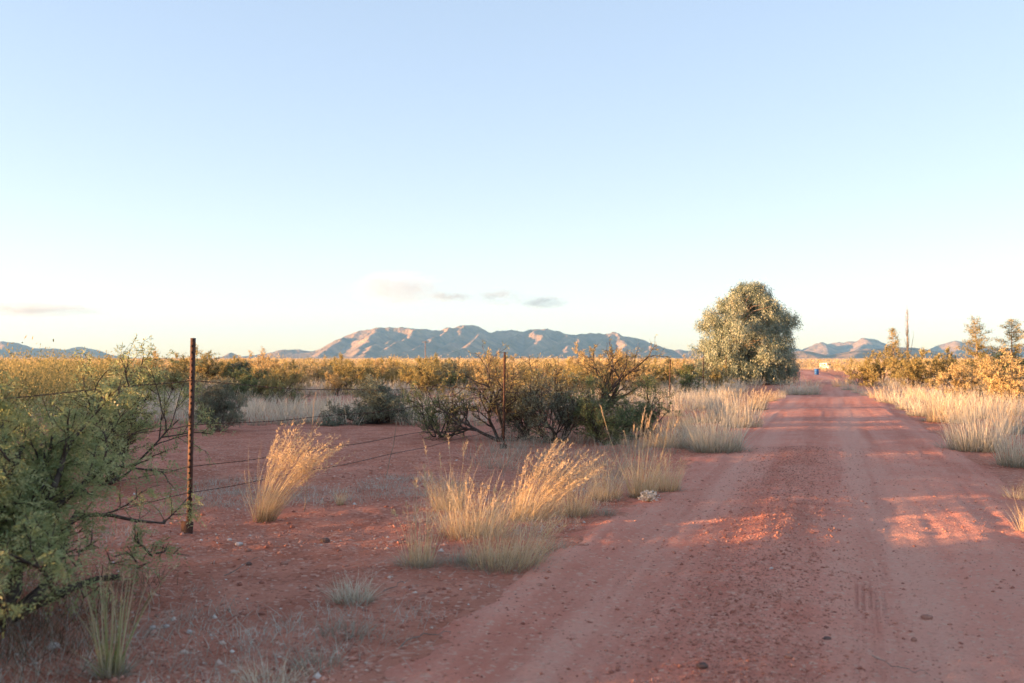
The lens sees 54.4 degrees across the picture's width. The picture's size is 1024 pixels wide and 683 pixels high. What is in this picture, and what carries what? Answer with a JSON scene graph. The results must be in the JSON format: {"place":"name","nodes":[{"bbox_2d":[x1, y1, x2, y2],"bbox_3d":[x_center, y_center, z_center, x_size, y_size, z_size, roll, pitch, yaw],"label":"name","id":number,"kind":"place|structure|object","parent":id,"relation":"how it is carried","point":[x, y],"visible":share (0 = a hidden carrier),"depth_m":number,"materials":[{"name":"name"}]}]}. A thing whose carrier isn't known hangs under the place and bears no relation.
{"place":"outdoors","nodes":[
{"label":"outdoors","id":0,"kind":"place"},
{"bbox_2d":[0,341,118,357],"bbox_3d":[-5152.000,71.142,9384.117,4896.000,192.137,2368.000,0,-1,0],"label":"ridge","id":1,"kind":"structure","parent":0,"point":[21,348],"depth_m":9440.35,"materials":[{"name":"stone"}]},
{"bbox_2d":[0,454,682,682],"bbox_3d":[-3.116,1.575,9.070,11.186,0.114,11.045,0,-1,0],"label":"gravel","id":2,"kind":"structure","parent":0,"point":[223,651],"depth_m":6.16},
{"bbox_2d":[219,325,695,357],"bbox_3d":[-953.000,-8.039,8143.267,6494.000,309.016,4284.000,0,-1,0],"label":"mountain range","id":3,"kind":"structure","parent":0,"point":[403,342],"depth_m":8382.79,"materials":[{"name":"grey stone"}]},
{"bbox_2d":[0,358,981,364],"bbox_3d":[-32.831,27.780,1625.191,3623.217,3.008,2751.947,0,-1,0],"label":"dry grass","id":4,"kind":"structure","parent":0,"point":[857,359],"depth_m":698.46,"materials":[{"name":"plant"}]},
{"bbox_2d":[0,358,1023,682],"bbox_3d":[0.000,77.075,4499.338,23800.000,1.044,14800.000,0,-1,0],"label":"ground","id":5,"kind":"structure","parent":0,"point":[256,440],"depth_m":7.76,"materials":[{"name":"red soil"}]},
{"bbox_2d":[0,335,160,434],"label":"desert brush","id":6,"kind":"object","parent":5,"relation":"on","point":[50,379],"visible":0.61,"depth_m":21.49,"materials":[{"name":"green plant"}]},
{"bbox_2d":[0,538,203,682],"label":"weeds","id":7,"kind":"object","parent":5,"relation":"on","point":[56,623],"visible":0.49,"depth_m":5.14,"materials":[{"name":"plant"}]},
{"bbox_2d":[0,369,206,637],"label":"mesquite bush","id":8,"kind":"object","parent":5,"relation":"on","point":[35,499],"visible":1,"depth_m":5.34,"materials":[{"name":"green plant"}]},
{"bbox_2d":[41,542,179,680],"bbox_3d":[-1.781,1.200,4.477,0.594,0.611,0.544,0,-1,0],"label":"grass clump","id":9,"kind":"object","parent":5,"relation":"on","point":[118,669],"visible":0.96,"depth_m":4.45,"materials":[{"name":"plant"}]},
{"bbox_2d":[0,334,235,485],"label":"mesquite bush","id":10,"kind":"object","parent":5,"relation":"on","point":[133,424],"visible":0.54,"depth_m":11.26,"materials":[{"name":"green plant"}]},
{"bbox_2d":[130,347,187,394],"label":"brush shrub","id":11,"kind":"object","parent":5,"relation":"on","point":[163,365],"visible":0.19,"depth_m":34.85,"materials":[{"name":"green plant"}]},
{"bbox_2d":[153,362,203,397],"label":"brush shrub","id":12,"kind":"object","parent":5,"relation":"on","point":[174,379],"visible":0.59,"depth_m":34.76,"materials":[{"name":"green plant"}]},
{"bbox_2d":[168,344,224,383],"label":"mesquite shrub","id":13,"kind":"object","parent":5,"relation":"on","point":[207,368],"visible":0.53,"depth_m":46.68,"materials":[{"name":"green plant"}]},
{"bbox_2d":[180,373,253,430],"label":"desert bush","id":14,"kind":"object","parent":5,"relation":"on","point":[216,404],"visible":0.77,"depth_m":19.39,"materials":[{"name":"green plant"}]},
{"bbox_2d":[227,377,259,399],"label":"brush shrub","id":15,"kind":"object","parent":5,"relation":"on","point":[242,387],"visible":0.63,"depth_m":34.37,"materials":[{"name":"green plant"}]},
{"bbox_2d":[227,367,260,394],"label":"brush shrub","id":16,"kind":"object","parent":5,"relation":"on","point":[247,375],"visible":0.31,"depth_m":38.90,"materials":[{"name":"green plant"}]},
{"bbox_2d":[221,361,268,384],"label":"brush shrub","id":17,"kind":"object","parent":5,"relation":"on","point":[229,368],"visible":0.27,"depth_m":47.44,"materials":[{"name":"green plant"}]},
{"bbox_2d":[238,346,278,373],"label":"mesquite shrub","id":18,"kind":"object","parent":5,"relation":"on","point":[254,362],"visible":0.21,"depth_m":55.30,"materials":[{"name":"green plant"}]},
{"bbox_2d":[196,645,328,682],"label":"grass clump","id":19,"kind":"object","parent":5,"relation":"on","point":[271,674],"visible":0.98,"depth_m":4.39,"materials":[{"name":"plant"}]},
{"bbox_2d":[250,350,283,380],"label":"brush shrub","id":20,"kind":"object","parent":5,"relation":"on","point":[268,366],"visible":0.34,"depth_m":49.91,"materials":[{"name":"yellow plant"}]},
{"bbox_2d":[251,371,289,398],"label":"brush shrub","id":21,"kind":"object","parent":5,"relation":"on","point":[264,389],"visible":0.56,"depth_m":35.10,"materials":[{"name":"green plant"}]},
{"bbox_2d":[255,361,304,397],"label":"brush shrub","id":22,"kind":"object","parent":5,"relation":"on","point":[292,377],"visible":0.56,"depth_m":36.32,"materials":[{"name":"green plant"}]},
{"bbox_2d":[263,375,316,406],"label":"mesquite shrub","id":23,"kind":"object","parent":5,"relation":"on","point":[281,391],"visible":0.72,"depth_m":28.45,"materials":[{"name":"green plant"}]},
{"bbox_2d":[271,367,313,392],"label":"brush shrub","id":24,"kind":"object","parent":5,"relation":"on","point":[305,379],"visible":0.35,"depth_m":39.17,"materials":[{"name":"green plant"}]},
{"bbox_2d":[242,418,355,522],"bbox_3d":[-1.855,1.130,8.803,1.203,0.916,1.267,1,-1,-28],"label":"grass clump","id":25,"kind":"object","parent":5,"relation":"on","point":[268,516],"visible":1,"depth_m":8.70,"materials":[{"name":"plant"}]},
{"bbox_2d":[254,636,358,677],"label":"grass clump","id":26,"kind":"object","parent":5,"relation":"on","point":[320,660],"visible":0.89,"depth_m":4.58,"materials":[{"name":"plant"}]},
{"bbox_2d":[298,354,338,385],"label":"brush shrub","id":27,"kind":"object","parent":5,"relation":"on","point":[317,374],"visible":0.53,"depth_m":48.59,"materials":[{"name":"green plant"}]},
{"bbox_2d":[0,468,651,682],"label":"weeds","id":28,"kind":"object","parent":5,"relation":"on","point":[236,625],"visible":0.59,"depth_m":5.38,"materials":[{"name":"plant"}]},
{"bbox_2d":[320,371,350,395],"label":"brush shrub","id":29,"kind":"object","parent":5,"relation":"on","point":[335,378],"visible":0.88,"depth_m":37.94,"materials":[{"name":"green plant"}]},
{"bbox_2d":[0,442,679,681],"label":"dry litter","id":30,"kind":"object","parent":5,"relation":"on","point":[262,560],"visible":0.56,"depth_m":6.73,"materials":[{"name":"plant"}]},
{"bbox_2d":[290,558,400,606],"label":"grass clump","id":31,"kind":"object","parent":5,"relation":"on","point":[354,594],"visible":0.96,"depth_m":5.81,"materials":[{"name":"plant"}]},
{"bbox_2d":[318,353,372,394],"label":"brush shrub","id":32,"kind":"object","parent":5,"relation":"on","point":[344,372],"visible":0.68,"depth_m":39.21,"materials":[{"name":"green plant"}]},
{"bbox_2d":[307,605,389,643],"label":"grass clump","id":33,"kind":"object","parent":5,"relation":"on","point":[345,628],"visible":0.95,"depth_m":5.09,"materials":[{"name":"plant"}]},
{"bbox_2d":[351,356,390,386],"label":"brush shrub","id":34,"kind":"object","parent":5,"relation":"on","point":[371,371],"visible":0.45,"depth_m":45.54,"materials":[{"name":"green plant"}]},
{"bbox_2d":[1,338,742,533],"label":"barbed wire fence","id":35,"kind":"object","parent":5,"relation":"on","point":[186,528],"visible":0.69,"depth_m":8.20,"materials":[{"name":"metal"}]},
{"bbox_2d":[317,374,430,426],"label":"desert bush","id":36,"kind":"object","parent":5,"relation":"on","point":[374,397],"visible":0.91,"depth_m":21.45,"materials":[{"name":"green plant"}]},
{"bbox_2d":[379,370,404,389],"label":"brush shrub","id":37,"kind":"object","parent":5,"relation":"on","point":[386,377],"visible":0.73,"depth_m":45.87,"materials":[{"name":"green plant"}]},
{"bbox_2d":[379,463,454,572],"bbox_3d":[-0.601,1.185,6.645,0.681,0.692,1.072,0,-1,-20],"label":"grass clump","id":38,"kind":"object","parent":5,"relation":"on","point":[417,559],"visible":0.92,"depth_m":6.75,"materials":[{"name":"plant"}]},
{"bbox_2d":[395,355,449,398],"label":"brush shrub","id":39,"kind":"object","parent":5,"relation":"on","point":[416,377],"visible":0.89,"depth_m":34.36,"materials":[{"name":"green plant"}]},
{"bbox_2d":[397,381,477,437],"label":"mesquite shrub","id":40,"kind":"object","parent":5,"relation":"on","point":[432,418],"visible":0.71,"depth_m":17.73,"materials":[{"name":"green plant"}]},
{"bbox_2d":[407,433,483,511],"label":"grass clump","id":41,"kind":"object","parent":5,"relation":"on","point":[436,498],"visible":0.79,"depth_m":9.15,"materials":[{"name":"plant"}]},
{"bbox_2d":[436,359,469,383],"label":"brush shrub","id":42,"kind":"object","parent":5,"relation":"on","point":[449,367],"visible":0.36,"depth_m":45.79,"materials":[{"name":"green plant"}]},
{"bbox_2d":[440,370,478,392],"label":"brush shrub","id":43,"kind":"object","parent":5,"relation":"on","point":[453,381],"visible":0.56,"depth_m":39.97,"materials":[{"name":"green plant"}]},
{"bbox_2d":[434,540,497,566],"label":"grass clump","id":44,"kind":"object","parent":5,"relation":"on","point":[457,556],"visible":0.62,"depth_m":6.89,"materials":[{"name":"plant"}]},
{"bbox_2d":[418,340,531,441],"bbox_3d":[-0.650,0.846,16.949,2.026,1.777,1.941,0,-1,0],"label":"mesquite tree","id":45,"kind":"object","parent":5,"relation":"on","point":[493,405],"visible":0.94,"depth_m":16.90,"materials":[{"name":"green plant"}]},
{"bbox_2d":[416,466,541,543],"bbox_3d":[-0.268,1.261,7.937,1.711,0.577,1.376,1,-1,-41],"label":"grass clump","id":46,"kind":"object","parent":5,"relation":"on","point":[452,529],"visible":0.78,"depth_m":7.88,"materials":[{"name":"plant"}]},
{"bbox_2d":[461,350,520,391],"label":"brush shrub","id":47,"kind":"object","parent":5,"relation":"on","point":[479,369],"visible":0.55,"depth_m":39.71,"materials":[{"name":"green plant"}]},
{"bbox_2d":[472,351,529,387],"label":"brush shrub","id":48,"kind":"object","parent":5,"relation":"on","point":[511,366],"visible":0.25,"depth_m":45.63,"materials":[{"name":"green plant"}]},
{"bbox_2d":[1,354,1023,380],"bbox_3d":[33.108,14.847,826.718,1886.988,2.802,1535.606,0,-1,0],"label":"desert brush","id":49,"kind":"object","parent":5,"relation":"on","point":[414,363],"visible":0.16,"depth_m":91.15,"materials":[{"name":"green plant"}]},
{"bbox_2d":[443,487,589,575],"bbox_3d":[0.014,1.264,6.935,1.322,0.565,1.569,0,-1,0],"label":"grass clump","id":50,"kind":"object","parent":5,"relation":"on","point":[511,559],"visible":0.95,"depth_m":6.75,"materials":[{"name":"plant"}]},
{"bbox_2d":[480,353,553,435],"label":"mesquite shrub","id":51,"kind":"object","parent":5,"relation":"on","point":[520,387],"visible":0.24,"depth_m":17.63,"materials":[{"name":"green plant"}]},
{"bbox_2d":[505,355,584,422],"bbox_3d":[0.659,1.022,21.310,1.850,1.528,0.936,0,-1,-10],"label":"mesquite tree","id":52,"kind":"object","parent":5,"relation":"on","point":[556,380],"visible":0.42,"depth_m":21.44,"materials":[{"name":"green plant"}]},
{"bbox_2d":[481,438,624,522],"bbox_3d":[0.431,1.183,8.711,1.521,0.748,1.107,0,-1,0],"label":"grass clump","id":53,"kind":"object","parent":5,"relation":"on","point":[573,471],"visible":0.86,"depth_m":8.60,"materials":[{"name":"plant"}]},
{"bbox_2d":[494,365,613,442],"bbox_3d":[0.664,1.082,16.977,1.881,1.357,1.865,0,-1,-22],"label":"mesquite shrub","id":54,"kind":"object","parent":5,"relation":"on","point":[565,416],"visible":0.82,"depth_m":17.01,"materials":[{"name":"green plant"}]},
{"bbox_2d":[554,358,590,395],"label":"brush shrub","id":55,"kind":"object","parent":5,"relation":"on","point":[575,369],"visible":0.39,"depth_m":36.08,"materials":[{"name":"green plant"}]},
{"bbox_2d":[544,341,606,372],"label":"mesquite shrub","id":56,"kind":"object","parent":5,"relation":"on","point":[576,361],"visible":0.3,"depth_m":55.04,"materials":[{"name":"green plant"}]},
{"bbox_2d":[515,462,646,518],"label":"grass clump","id":57,"kind":"object","parent":5,"relation":"on","point":[584,512],"visible":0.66,"depth_m":8.91,"materials":[{"name":"plant"}]},
{"bbox_2d":[453,417,709,480],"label":"weeds","id":58,"kind":"object","parent":5,"relation":"on","point":[627,448],"visible":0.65,"depth_m":14.61,"materials":[{"name":"plant"}]},
{"bbox_2d":[571,354,627,394],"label":"brush shrub","id":59,"kind":"object","parent":5,"relation":"on","point":[597,362],"visible":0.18,"depth_m":36.14,"materials":[{"name":"green plant"}]},
{"bbox_2d":[561,369,644,445],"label":"mesquite shrub","id":60,"kind":"object","parent":5,"relation":"on","point":[599,424],"visible":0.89,"depth_m":16.66,"materials":[{"name":"green plant"}]},
{"bbox_2d":[575,454,654,501],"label":"grass clump","id":61,"kind":"object","parent":5,"relation":"on","point":[608,496],"visible":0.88,"depth_m":9.89,"materials":[{"name":"plant"}]},
{"bbox_2d":[579,337,670,410],"bbox_3d":[2.393,0.830,21.700,2.023,1.969,1.921,0,-1,0],"label":"mesquite tree","id":62,"kind":"object","parent":5,"relation":"on","point":[604,378],"visible":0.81,"depth_m":21.63,"materials":[{"name":"green plant"}]},
{"bbox_2d":[597,348,662,388],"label":"mesquite shrub","id":63,"kind":"object","parent":5,"relation":"on","point":[629,376],"visible":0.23,"depth_m":42.37,"materials":[{"name":"green plant"}]},
{"bbox_2d":[604,373,681,438],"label":"mesquite shrub","id":64,"kind":"object","parent":5,"relation":"on","point":[640,412],"visible":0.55,"depth_m":17.71,"materials":[{"name":"green plant"}]},
{"bbox_2d":[621,365,665,392],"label":"brush shrub","id":65,"kind":"object","parent":5,"relation":"on","point":[641,374],"visible":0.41,"depth_m":37.58,"materials":[{"name":"green plant"}]},
{"bbox_2d":[635,415,686,448],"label":"grass clump","id":66,"kind":"object","parent":5,"relation":"on","point":[651,444],"visible":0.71,"depth_m":15.69,"materials":[{"name":"plant"}]},
{"bbox_2d":[652,358,680,390],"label":"mesquite shrub","id":67,"kind":"object","parent":5,"relation":"on","point":[663,371],"visible":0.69,"depth_m":42.06,"materials":[{"name":"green plant"}]},
{"bbox_2d":[646,415,712,449],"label":"grass clump","id":68,"kind":"object","parent":5,"relation":"on","point":[683,442],"visible":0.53,"depth_m":15.67,"materials":[{"name":"plant"}]},
{"bbox_2d":[662,401,699,427],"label":"grass clump","id":69,"kind":"object","parent":5,"relation":"on","point":[670,420],"visible":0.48,"depth_m":20.40,"materials":[{"name":"plant"}]},
{"bbox_2d":[674,361,708,381],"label":"brush shrub","id":70,"kind":"object","parent":5,"relation":"on","point":[689,369],"visible":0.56,"depth_m":53.39,"materials":[{"name":"green plant"}]},
{"bbox_2d":[677,371,715,394],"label":"mesquite shrub","id":71,"kind":"object","parent":5,"relation":"on","point":[688,379],"visible":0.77,"depth_m":37.85,"materials":[{"name":"green plant"}]},
{"bbox_2d":[664,391,765,453],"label":"grass clump","id":72,"kind":"object","parent":5,"relation":"on","point":[717,441],"visible":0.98,"depth_m":14.98,"materials":[{"name":"plant"}]},
{"bbox_2d":[704,364,733,389],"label":"mesquite shrub","id":73,"kind":"object","parent":5,"relation":"on","point":[716,377],"visible":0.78,"depth_m":42.14,"materials":[{"name":"green plant"}]},
{"bbox_2d":[693,384,748,422],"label":"grass clump","id":74,"kind":"object","parent":5,"relation":"on","point":[715,410],"visible":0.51,"depth_m":21.99,"materials":[{"name":"plant"}]},
{"bbox_2d":[686,280,803,384],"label":"eucalyptus tree","id":75,"kind":"object","parent":5,"relation":"on","point":[746,330],"visible":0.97,"depth_m":53.92,"materials":[{"name":"green plant"}]},
{"bbox_2d":[709,387,791,427],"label":"grass clump","id":76,"kind":"object","parent":5,"relation":"on","point":[748,419],"visible":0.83,"depth_m":20.36,"materials":[{"name":"plant"}]},
{"bbox_2d":[839,358,880,385],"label":"desert bush","id":77,"kind":"object","parent":5,"relation":"on","point":[862,374],"visible":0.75,"depth_m":51.28,"materials":[{"name":"yellow plant"}]},
{"bbox_2d":[861,345,914,386],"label":"desert bush","id":78,"kind":"object","parent":5,"relation":"on","point":[875,372],"visible":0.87,"depth_m":50.10,"materials":[{"name":"yellow plant"}]},
{"bbox_2d":[869,384,906,402],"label":"grass clump","id":79,"kind":"object","parent":5,"relation":"on","point":[885,400],"visible":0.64,"depth_m":31.49,"materials":[{"name":"plant"}]},
{"bbox_2d":[881,328,910,373],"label":"conifer tree","id":80,"kind":"object","parent":5,"relation":"on","point":[894,342],"visible":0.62,"depth_m":75.02,"materials":[{"name":"green plant"}]},
{"bbox_2d":[890,389,933,409],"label":"grass clump","id":81,"kind":"object","parent":5,"relation":"on","point":[900,406],"visible":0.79,"depth_m":27.54,"materials":[{"name":"plant"}]},
{"bbox_2d":[891,347,944,386],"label":"desert bush","id":82,"kind":"object","parent":5,"relation":"on","point":[911,366],"visible":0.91,"depth_m":47.48,"materials":[{"name":"yellow plant"}]},
{"bbox_2d":[897,393,946,416],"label":"grass clump","id":83,"kind":"object","parent":5,"relation":"on","point":[920,412],"visible":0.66,"depth_m":24.52,"materials":[{"name":"plant"}]},
{"bbox_2d":[908,385,971,422],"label":"grass clump","id":84,"kind":"object","parent":5,"relation":"on","point":[934,417],"visible":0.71,"depth_m":22.02,"materials":[{"name":"plant"}]},
{"bbox_2d":[910,346,972,386],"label":"desert bush","id":85,"kind":"object","parent":5,"relation":"on","point":[941,365],"visible":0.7,"depth_m":47.61,"materials":[{"name":"yellow plant"}]},
{"bbox_2d":[938,398,979,423],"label":"grass clump","id":86,"kind":"object","parent":5,"relation":"on","point":[960,421],"visible":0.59,"depth_m":21.59,"materials":[{"name":"plant"}]},
{"bbox_2d":[927,361,999,402],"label":"desert bush","id":87,"kind":"object","parent":5,"relation":"on","point":[956,374],"visible":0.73,"depth_m":32.42,"materials":[{"name":"yellow plant"}]},
{"bbox_2d":[917,385,1023,452],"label":"grass clump","id":88,"kind":"object","parent":5,"relation":"on","point":[971,441],"visible":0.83,"depth_m":15.21,"materials":[{"name":"plant"}]},
{"bbox_2d":[954,315,1002,369],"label":"conifer tree","id":89,"kind":"object","parent":5,"relation":"on","point":[980,355],"visible":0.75,"depth_m":61.82,"materials":[{"name":"green plant"}]},
{"bbox_2d":[958,391,1015,418],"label":"grass clump","id":90,"kind":"object","parent":5,"relation":"on","point":[985,402],"visible":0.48,"depth_m":23.17,"materials":[{"name":"plant"}]},
{"bbox_2d":[952,354,1022,391],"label":"desert bush","id":91,"kind":"object","parent":5,"relation":"on","point":[987,360],"visible":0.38,"depth_m":40.12,"materials":[{"name":"yellow plant"}]},
{"bbox_2d":[967,350,1023,378],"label":"desert bush","id":92,"kind":"object","parent":5,"relation":"on","point":[998,358],"visible":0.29,"depth_m":61.23,"materials":[{"name":"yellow plant"}]},
{"bbox_2d":[969,397,1023,468],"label":"grass clump","id":93,"kind":"object","parent":5,"relation":"on","point":[1016,460],"visible":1,"depth_m":12.97,"materials":[{"name":"plant"}]},
{"bbox_2d":[974,393,1023,433],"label":"grass clump","id":94,"kind":"object","parent":5,"relation":"on","point":[1018,423],"visible":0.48,"depth_m":18.39,"materials":[{"name":"plant"}]},
{"bbox_2d":[975,343,1023,408],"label":"desert bush","id":95,"kind":"object","parent":5,"relation":"on","point":[1009,382],"visible":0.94,"depth_m":27.37,"materials":[{"name":"yellow plant"}]},
{"bbox_2d":[981,319,1023,372],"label":"conifer tree","id":96,"kind":"object","parent":5,"relation":"on","point":[1016,351],"visible":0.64,"depth_m":62.01,"materials":[{"name":"green plant"}]},
{"bbox_2d":[993,387,1023,415],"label":"grass clump","id":97,"kind":"object","parent":5,"relation":"on","point":[1021,411],"visible":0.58,"depth_m":24.53,"materials":[{"name":"plant"}]},
{"bbox_2d":[0,0,1023,357],"label":"sky","id":98,"kind":"structure","parent":0,"point":[237,177],"materials":[{"name":"blue"}]},
{"bbox_2d":[3,373,1023,426],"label":"dry grass","id":99,"kind":"structure","parent":0,"point":[252,409],"depth_m":27.16,"materials":[{"name":"beige plant"}]},
{"bbox_2d":[380,369,1023,682],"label":"dirt road","id":100,"kind":"structure","parent":0,"point":[847,421],"depth_m":6.38,"materials":[{"name":"red soil"}]},
{"bbox_2d":[599,404,678,498],"bbox_3d":[1.338,1.115,10.126,0.883,0.955,1.264,0,-1,0],"label":"grass clump","id":101,"kind":"object","parent":100,"relation":"on","point":[636,490],"visible":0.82,"depth_m":10.09,"materials":[{"name":"plant"}]},
{"bbox_2d":[637,490,660,501],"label":"white weed","id":102,"kind":"object","parent":100,"relation":"on","point":[649,497],"visible":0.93,"depth_m":9.74,"materials":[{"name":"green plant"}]},
{"bbox_2d":[625,442,706,492],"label":"grass clump","id":103,"kind":"object","parent":100,"relation":"on","point":[667,485],"visible":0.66,"depth_m":10.56,"materials":[{"name":"plant"}]},
{"bbox_2d":[765,374,830,394],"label":"grass clump","id":104,"kind":"object","parent":100,"relation":"on","point":[803,391],"visible":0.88,"depth_m":37.80,"materials":[{"name":"plant"}]},
{"bbox_2d":[674,338,1023,357],"bbox_3d":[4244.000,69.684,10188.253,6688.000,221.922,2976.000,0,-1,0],"label":"hills","id":105,"kind":"structure","parent":0,"point":[823,348],"depth_m":10213.99,"materials":[{"name":"stone"}]},
{"bbox_2d":[794,347,974,357],"bbox_3d":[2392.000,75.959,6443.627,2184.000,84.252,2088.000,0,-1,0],"label":"hills","id":106,"kind":"structure","parent":0,"point":[862,353],"depth_m":6373.52,"materials":[{"name":"stone"}]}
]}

